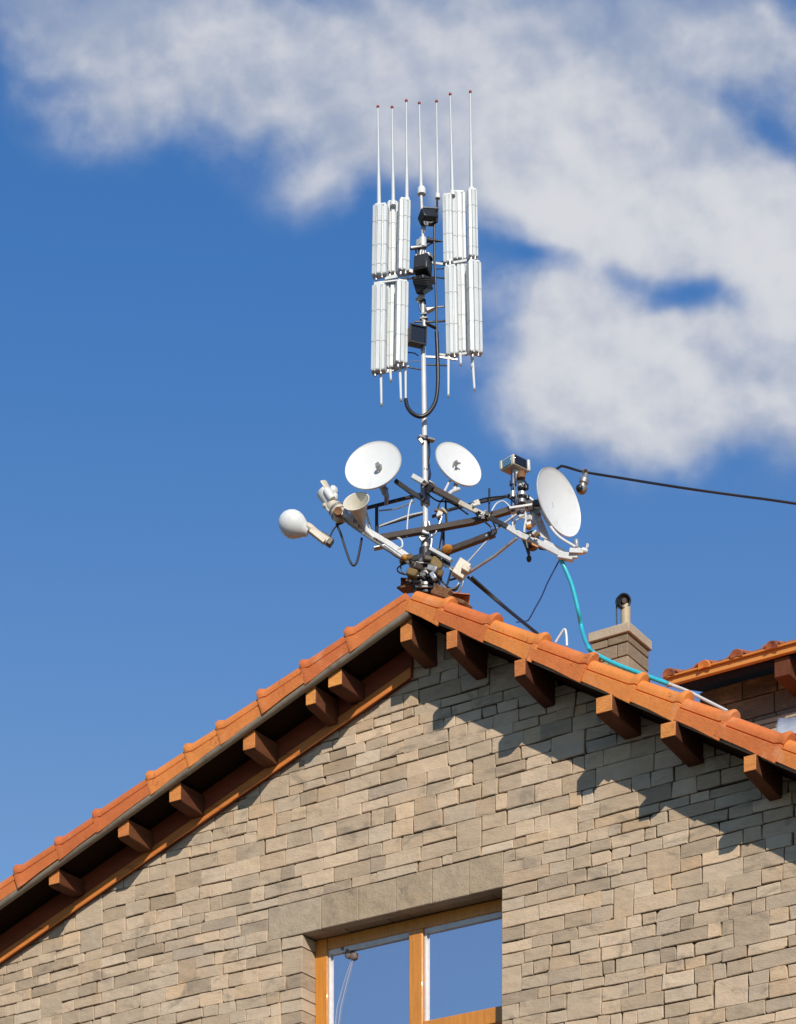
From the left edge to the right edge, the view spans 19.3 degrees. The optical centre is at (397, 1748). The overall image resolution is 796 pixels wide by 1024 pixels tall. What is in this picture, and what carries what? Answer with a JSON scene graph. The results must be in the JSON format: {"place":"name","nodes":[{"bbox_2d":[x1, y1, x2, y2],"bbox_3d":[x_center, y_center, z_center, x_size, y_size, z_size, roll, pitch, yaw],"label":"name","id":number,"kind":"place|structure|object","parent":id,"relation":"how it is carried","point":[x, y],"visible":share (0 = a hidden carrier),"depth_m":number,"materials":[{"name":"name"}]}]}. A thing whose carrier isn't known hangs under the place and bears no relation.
{"place":"outdoors","nodes":[
{"label":"outdoors","id":0,"kind":"place"},
{"bbox_2d":[0,0,795,882],"label":"sky","id":1,"kind":"structure","parent":0,"point":[188,188],"materials":[{"name":"blue"}]},
{"label":"ground","id":2,"kind":"structure","parent":0,"visible":0},
{"bbox_2d":[0,591,795,1023],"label":"stone house","id":3,"kind":"structure","parent":2,"relation":"on","point":[430,809],"depth_m":19.58,"materials":[{"name":"beige stone"}]},
{"bbox_2d":[316,899,502,1023],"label":"window","id":4,"kind":"structure","parent":3,"relation":"in","point":[445,967],"depth_m":19.87,"materials":[{"name":"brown wood"}]},
{"bbox_2d":[335,947,356,1023],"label":"pull cord","id":5,"kind":"object","parent":4,"relation":"hanging from","point":[351,955],"depth_m":20.30,"materials":[{"name":"grey fabric"}]},
{"bbox_2d":[340,195,578,633],"bbox_3d":[0.471,-10.835,19.206,2.047,4.028,0.515,0,0,26],"label":"antenna mast","id":6,"kind":"object","parent":3,"relation":"on","point":[425,571],"visible":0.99,"depth_m":19.29,"materials":[{"name":"white metal"}]},
{"bbox_2d":[278,509,342,547],"bbox_3d":[-0.712,-10.088,19.378,0.556,0.304,0.220,0,0,-3],"label":"globe lamp","id":7,"kind":"object","parent":6,"relation":"attached to","point":[294,524],"visible":1,"depth_m":19.32,"materials":[{"name":"white paint"}]},
{"bbox_2d":[329,501,354,523],"bbox_3d":[-0.465,-10.248,19.404,0.249,0.211,0.174,0,0,33],"label":"sensor housing","id":8,"kind":"object","parent":6,"relation":"attached to","point":[337,510],"visible":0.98,"depth_m":19.38,"materials":[{"name":"beige plastic"}]},
{"bbox_2d":[317,480,340,512],"bbox_3d":[-0.570,-10.401,19.460,0.260,0.286,0.144,0,0,33],"label":"bullet camera","id":9,"kind":"object","parent":8,"relation":"attached to","point":[327,495],"visible":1,"depth_m":19.42,"materials":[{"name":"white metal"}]},
{"bbox_2d":[335,523,362,566],"bbox_3d":[-0.408,-9.989,19.427,0.232,0.383,0.049,0,0,7],"label":"hanging cable","id":10,"kind":"object","parent":8,"relation":"hanging from","point":[347,554],"visible":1,"depth_m":19.41,"materials":[{"name":"black plastic"}]},
{"bbox_2d":[343,492,373,538],"bbox_3d":[-0.317,-10.232,19.338,0.226,0.417,0.346,0,0,12],"label":"horn speaker","id":11,"kind":"object","parent":6,"relation":"attached to","point":[355,504],"visible":1,"depth_m":19.29},
{"bbox_2d":[345,441,401,505],"bbox_3d":[-0.204,-10.543,19.253,0.404,0.478,0.309,0,0,-20],"label":"satellite dish","id":12,"kind":"object","parent":6,"relation":"attached to","point":[373,465],"visible":1,"depth_m":19.28,"materials":[{"name":"white paint"}]},
{"bbox_2d":[371,283,387,376],"bbox_3d":[-0.156,-11.721,19.354,0.133,0.752,0.103,0,0,12],"label":"panel antenna","id":13,"kind":"object","parent":6,"relation":"attached to","point":[379,311],"visible":1,"depth_m":19.32,"materials":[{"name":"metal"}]},
{"bbox_2d":[372,202,388,280],"bbox_3d":[-0.146,-12.449,19.353,0.139,0.620,0.108,0,0,12],"label":"panel antenna","id":14,"kind":"object","parent":6,"relation":"attached to","point":[380,243],"visible":1,"depth_m":19.32,"materials":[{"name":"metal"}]},
{"bbox_2d":[376,105,380,202],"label":"whip antenna","id":15,"kind":"object","parent":14,"relation":"on","point":[378,178],"visible":1,"depth_m":19.36,"materials":[{"name":"white plastic"}]},
{"bbox_2d":[379,374,382,406],"bbox_3d":[-0.139,-11.245,19.370,0.029,0.284,0.026,0,0,11],"label":"tail rod","id":16,"kind":"object","parent":6,"relation":"hanging from","point":[381,404],"visible":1,"depth_m":19.36,"materials":[{"name":"white paint"}]},
{"bbox_2d":[386,282,396,371],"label":"panel antenna","id":17,"kind":"object","parent":6,"relation":"attached to","point":[390,324],"visible":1,"depth_m":19.38,"materials":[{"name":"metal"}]},
{"bbox_2d":[389,369,391,381],"bbox_3d":[-0.060,-11.355,19.370,0.029,0.103,0.026,0,0,11],"label":"tail rod","id":18,"kind":"object","parent":17,"relation":"hanging from","point":[390,374],"visible":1,"depth_m":19.36,"materials":[{"name":"white paint"}]},
{"bbox_2d":[387,200,398,275],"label":"panel antenna","id":19,"kind":"object","parent":6,"relation":"attached to","point":[393,217],"visible":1,"depth_m":19.39,"materials":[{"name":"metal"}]},
{"bbox_2d":[390,105,395,206],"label":"whip antenna","id":20,"kind":"object","parent":19,"relation":"attached to","point":[393,202],"visible":1,"depth_m":19.36,"materials":[{"name":"white plastic"}]},
{"bbox_2d":[396,537,402,549],"bbox_3d":[0.012,-9.975,19.366,0.065,0.122,0.016,0,0,15],"label":"white wire","id":21,"kind":"object","parent":6,"relation":"hanging from","point":[401,540],"visible":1,"depth_m":19.36,"materials":[{"name":"paint"}]},
{"bbox_2d":[399,366,401,401],"bbox_3d":[0.020,-11.299,19.370,0.035,0.314,0.027,0,0,11],"label":"tail rod","id":22,"kind":"object","parent":6,"relation":"hanging from","point":[400,383],"visible":1,"depth_m":19.36,"materials":[{"name":"white paint"}]},
{"bbox_2d":[379,512,422,526],"bbox_3d":[0.029,-10.198,19.422,0.388,0.076,0.012,0,0,15],"label":"white wire","id":23,"kind":"object","parent":6,"relation":"attached to","point":[400,518],"visible":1,"depth_m":19.42,"materials":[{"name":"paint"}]},
{"bbox_2d":[394,279,408,367],"bbox_3d":[0.028,-11.754,19.324,0.115,0.716,0.092,0,0,-14],"label":"panel antenna","id":24,"kind":"object","parent":6,"relation":"attached to","point":[401,324],"visible":1,"depth_m":19.29,"materials":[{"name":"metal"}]},
{"bbox_2d":[397,197,410,274],"bbox_3d":[0.048,-12.473,19.324,0.109,0.628,0.087,0,0,-14],"label":"panel antenna","id":25,"kind":"object","parent":6,"relation":"attached to","point":[403,234],"visible":1,"depth_m":19.29,"materials":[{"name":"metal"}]},
{"bbox_2d":[405,99,409,199],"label":"whip antenna","id":26,"kind":"object","parent":25,"relation":"attached to","point":[406,172],"visible":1,"depth_m":19.36,"materials":[{"name":"white plastic"}]},
{"bbox_2d":[404,278,406,397],"bbox_3d":[0.062,-11.647,19.370,0.029,1.029,0.026,0,0,11],"label":"tail rod","id":27,"kind":"object","parent":6,"relation":"hanging from","point":[405,372],"visible":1,"depth_m":19.36,"materials":[{"name":"white paint"}]},
{"bbox_2d":[400,577,412,585],"bbox_3d":[0.091,-9.707,19.504,0.146,0.082,0.097,0,0,0],"label":"tile fragment","id":28,"kind":"object","parent":6,"relation":"on","point":[403,581],"visible":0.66,"depth_m":19.52,"materials":[{"name":"ceramic"}]},
{"bbox_2d":[406,497,414,536],"bbox_3d":[0.105,-10.190,19.366,0.075,0.343,0.014,0,0,-12],"label":"white wire","id":29,"kind":"object","parent":6,"relation":"attached to","point":[408,513],"visible":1,"depth_m":19.36,"materials":[{"name":"paint"}]},
{"bbox_2d":[408,323,426,348],"bbox_3d":[0.150,-11.641,19.311,0.148,0.150,0.133,0,0,-20],"label":"equipment box","id":30,"kind":"object","parent":6,"relation":"attached to","point":[417,335],"visible":1,"depth_m":19.27,"materials":[{"name":"black plastic"}]},
{"bbox_2d":[417,101,425,196],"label":"whip antenna","id":31,"kind":"object","parent":6,"relation":"attached to","point":[421,189],"visible":1,"depth_m":19.36,"materials":[{"name":"white plastic"}]},
{"bbox_2d":[404,331,439,418],"bbox_3d":[0.198,-11.336,19.320,0.299,0.758,0.094,0,0,-5],"label":"loop cable","id":32,"kind":"object","parent":6,"relation":"attached to","point":[420,416],"visible":1,"depth_m":19.32,"materials":[{"name":"black plastic"}]},
{"bbox_2d":[411,252,432,279],"bbox_3d":[0.197,-12.223,19.311,0.183,0.188,0.143,0,0,20],"label":"radio unit","id":33,"kind":"object","parent":6,"relation":"attached to","point":[423,263],"visible":1,"depth_m":19.26,"materials":[{"name":"black plastic"}]},
{"bbox_2d":[413,274,435,303],"bbox_3d":[0.216,-12.049,19.294,0.207,0.195,0.163,0,0,33],"label":"radio unit","id":34,"kind":"object","parent":6,"relation":"attached to","point":[422,283],"visible":1,"depth_m":19.26,"materials":[{"name":"black plastic"}]},
{"bbox_2d":[418,207,438,226],"bbox_3d":[0.254,-12.646,19.350,0.171,0.177,0.127,0,0,-26],"label":"junction box","id":35,"kind":"object","parent":6,"relation":"attached to","point":[427,216],"visible":1,"depth_m":19.31,"materials":[{"name":"black plastic"}]},
{"bbox_2d":[427,442,430,480],"bbox_3d":[0.250,-10.621,19.395,0.037,0.419,0.061,0,0,22],"label":"feeder cable","id":36,"kind":"object","parent":6,"relation":"on","point":[428,458],"visible":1,"depth_m":19.40,"materials":[{"name":"black plastic"}]},
{"bbox_2d":[433,198,437,330],"bbox_3d":[0.312,-12.049,19.370,0.044,1.540,0.018,0,0,0],"label":"stem rod","id":37,"kind":"object","parent":6,"relation":"attached to","point":[435,285],"visible":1,"depth_m":19.36,"materials":[{"name":"black plastic"}]},
{"bbox_2d":[435,99,439,199],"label":"whip antenna","id":38,"kind":"object","parent":37,"relation":"on","point":[437,194],"visible":1,"depth_m":19.36,"materials":[{"name":"white plastic"}]},
{"bbox_2d":[442,193,453,265],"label":"panel antenna","id":39,"kind":"object","parent":6,"relation":"attached to","point":[447,217],"visible":1,"depth_m":19.35,"materials":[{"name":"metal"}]},
{"bbox_2d":[449,92,454,196],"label":"whip antenna","id":40,"kind":"object","parent":39,"relation":"attached to","point":[452,191],"visible":1,"depth_m":19.36,"materials":[{"name":"white plastic"}]},
{"bbox_2d":[447,355,449,397],"bbox_3d":[0.417,-11.355,19.370,0.026,0.357,0.026,0,0,-34],"label":"tail rod","id":41,"kind":"object","parent":6,"relation":"hanging from","point":[448,371],"visible":1,"depth_m":19.36,"materials":[{"name":"white paint"}]},
{"bbox_2d":[444,264,458,357],"bbox_3d":[0.445,-11.880,19.374,0.120,0.773,0.091,0,0,10],"label":"panel antenna","id":42,"kind":"object","parent":6,"relation":"attached to","point":[451,308],"visible":1,"depth_m":19.34,"materials":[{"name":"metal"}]},
{"bbox_2d":[435,442,480,493],"bbox_3d":[0.500,-10.580,19.424,0.427,0.558,0.163,0,0,-38],"label":"satellite dish","id":43,"kind":"object","parent":6,"relation":"attached to","point":[458,464],"visible":1,"depth_m":19.44,"materials":[{"name":"white paint"}]},
{"bbox_2d":[452,190,466,264],"bbox_3d":[0.506,-12.611,19.424,0.127,0.603,0.099,0,0,-4],"label":"panel antenna","id":44,"kind":"object","parent":6,"relation":"attached to","point":[459,229],"visible":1,"depth_m":19.39,"materials":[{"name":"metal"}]},
{"bbox_2d":[459,352,461,365],"bbox_3d":[0.518,-11.490,19.370,0.030,0.108,0.026,0,0,11],"label":"tail rod","id":45,"kind":"object","parent":6,"relation":"hanging from","point":[460,358],"visible":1,"depth_m":19.36,"materials":[{"name":"white paint"}]},
{"bbox_2d":[456,263,467,355],"bbox_3d":[0.538,-11.928,19.424,0.114,0.770,0.086,0,0,-4],"label":"panel antenna","id":46,"kind":"object","parent":6,"relation":"attached to","point":[462,301],"visible":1,"depth_m":19.39,"materials":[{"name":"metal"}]},
{"bbox_2d":[466,187,477,259],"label":"panel antenna","id":47,"kind":"object","parent":6,"relation":"attached to","point":[472,227],"visible":1,"depth_m":19.31,"materials":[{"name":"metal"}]},
{"bbox_2d":[469,90,473,187],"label":"whip antenna","id":48,"kind":"object","parent":47,"relation":"attached to","point":[471,167],"visible":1,"depth_m":19.36,"materials":[{"name":"white plastic"}]},
{"bbox_2d":[466,259,482,357],"bbox_3d":[0.633,-11.882,19.334,0.132,0.796,0.101,0,0,-14],"label":"panel antenna","id":49,"kind":"object","parent":6,"relation":"attached to","point":[474,309],"visible":1,"depth_m":19.30,"materials":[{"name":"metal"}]},
{"bbox_2d":[471,357,475,390],"bbox_3d":[0.623,-11.387,19.370,0.046,0.314,0.027,0,0,3],"label":"tail rod","id":50,"kind":"object","parent":49,"relation":"hanging from","point":[473,376],"visible":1,"depth_m":19.36,"materials":[{"name":"white paint"}]},
{"bbox_2d":[491,500,509,510],"bbox_3d":[0.844,-10.150,19.114,0.168,0.087,0.033,0,0,15],"label":"white wire","id":51,"kind":"object","parent":6,"relation":"attached to","point":[499,502],"visible":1,"depth_m":19.12,"materials":[{"name":"paint"}]},
{"bbox_2d":[499,454,540,514],"bbox_3d":[0.999,-10.311,19.096,0.302,0.432,0.211,0,0,33],"label":"camera housing","id":52,"kind":"object","parent":6,"relation":"attached to","point":[516,468],"visible":1,"depth_m":19.07,"materials":[{"name":"beige plastic"}]},
{"bbox_2d":[514,455,526,467],"bbox_3d":[1.000,-10.479,19.063,0.142,0.071,0.007,0,0,-42],"label":"window","id":53,"kind":"structure","parent":52,"relation":"in","point":[520,461],"depth_m":19.06,"materials":[{"name":"black"}]},
{"bbox_2d":[516,560,558,622],"bbox_3d":[1.042,-9.337,19.035,0.431,0.621,0.363,0,0,-31],"label":"thin cable","id":54,"kind":"object","parent":6,"relation":"attached to","point":[541,595],"visible":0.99,"depth_m":19.09,"materials":[{"name":"black plastic"}]},
{"bbox_2d":[527,467,588,562],"bbox_3d":[1.286,-10.004,19.027,0.472,0.817,0.404,0,0,-6],"label":"satellite dish","id":55,"kind":"object","parent":6,"relation":"attached to","point":[559,512],"visible":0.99,"depth_m":19.06,"materials":[{"name":"white paint"}]},
{"bbox_2d":[511,510,541,533],"bbox_3d":[1.048,-10.001,19.107,0.249,0.216,0.084,0,0,15],"label":"cable splice","id":56,"kind":"object","parent":55,"relation":"hanging from","point":[530,525],"visible":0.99,"depth_m":19.09,"materials":[{"name":"white metal"}]},
{"bbox_2d":[522,531,546,561],"bbox_3d":[1.119,-9.814,19.123,0.212,0.255,0.143,0,0,33],"label":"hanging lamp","id":57,"kind":"object","parent":56,"relation":"hanging from","point":[530,546],"visible":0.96,"depth_m":19.11,"materials":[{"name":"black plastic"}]},
{"bbox_2d":[559,560,668,685],"bbox_3d":[1.619,-8.904,18.459,0.406,1.474,1.272,0,0,-28],"label":"turquoise hose","id":58,"kind":"object","parent":55,"relation":"hanging from","point":[602,657],"visible":1,"depth_m":18.50,"materials":[{"name":"rubber"}]},
{"bbox_2d":[555,465,795,504],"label":"overhead cable","id":59,"kind":"object","parent":6,"relation":"attached to","point":[680,487],"visible":0.96,"depth_m":18.88,"materials":[{"name":"black plastic"}]},
{"bbox_2d":[576,469,588,494],"bbox_3d":[1.524,-10.494,19.383,0.104,0.201,0.112,0,0,33],"label":"cable clamp","id":60,"kind":"object","parent":59,"relation":"hanging from","point":[581,488],"visible":1,"depth_m":19.36,"materials":[{"name":"metal"}]},
{"bbox_2d":[453,592,469,603],"bbox_3d":[0.518,-9.448,19.227,0.146,0.082,0.097,0,0,0],"label":"tile fragment","id":61,"kind":"object","parent":3,"relation":"on","point":[465,597],"visible":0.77,"depth_m":19.24,"materials":[{"name":"ceramic"}]},
{"bbox_2d":[555,628,567,645],"bbox_3d":[1.292,-8.779,18.517,0.117,0.146,0.020,0,0,33],"label":"bent wire","id":62,"kind":"object","parent":3,"relation":"on","point":[561,633],"visible":1,"depth_m":18.49,"materials":[{"name":"white paint"}]},
{"bbox_2d":[615,593,630,624],"bbox_3d":[2.089,-10.516,21.703,0.140,0.373,0.127,0,0,-8],"label":"vent cowl","id":63,"kind":"object","parent":3,"relation":"on","point":[622,601],"visible":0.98,"depth_m":21.67,"materials":[{"name":"black plastic"}]},
{"bbox_2d":[668,682,728,710],"bbox_3d":[2.289,-8.031,17.890,0.512,0.348,0.038,0,0,31],"label":"pale cable","id":64,"kind":"object","parent":3,"relation":"on","point":[699,697],"visible":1,"depth_m":17.86,"materials":[{"name":"white plastic"}]},
{"bbox_2d":[776,717,795,733],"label":"metal sheet","id":65,"kind":"object","parent":3,"relation":"on","point":[785,725],"visible":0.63,"depth_m":18.50,"materials":[{"name":"metal"}]},
{"bbox_2d":[662,639,795,730],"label":"stone annexe","id":66,"kind":"structure","parent":2,"relation":"on","point":[758,687],"depth_m":21.53,"materials":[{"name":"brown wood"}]}
]}

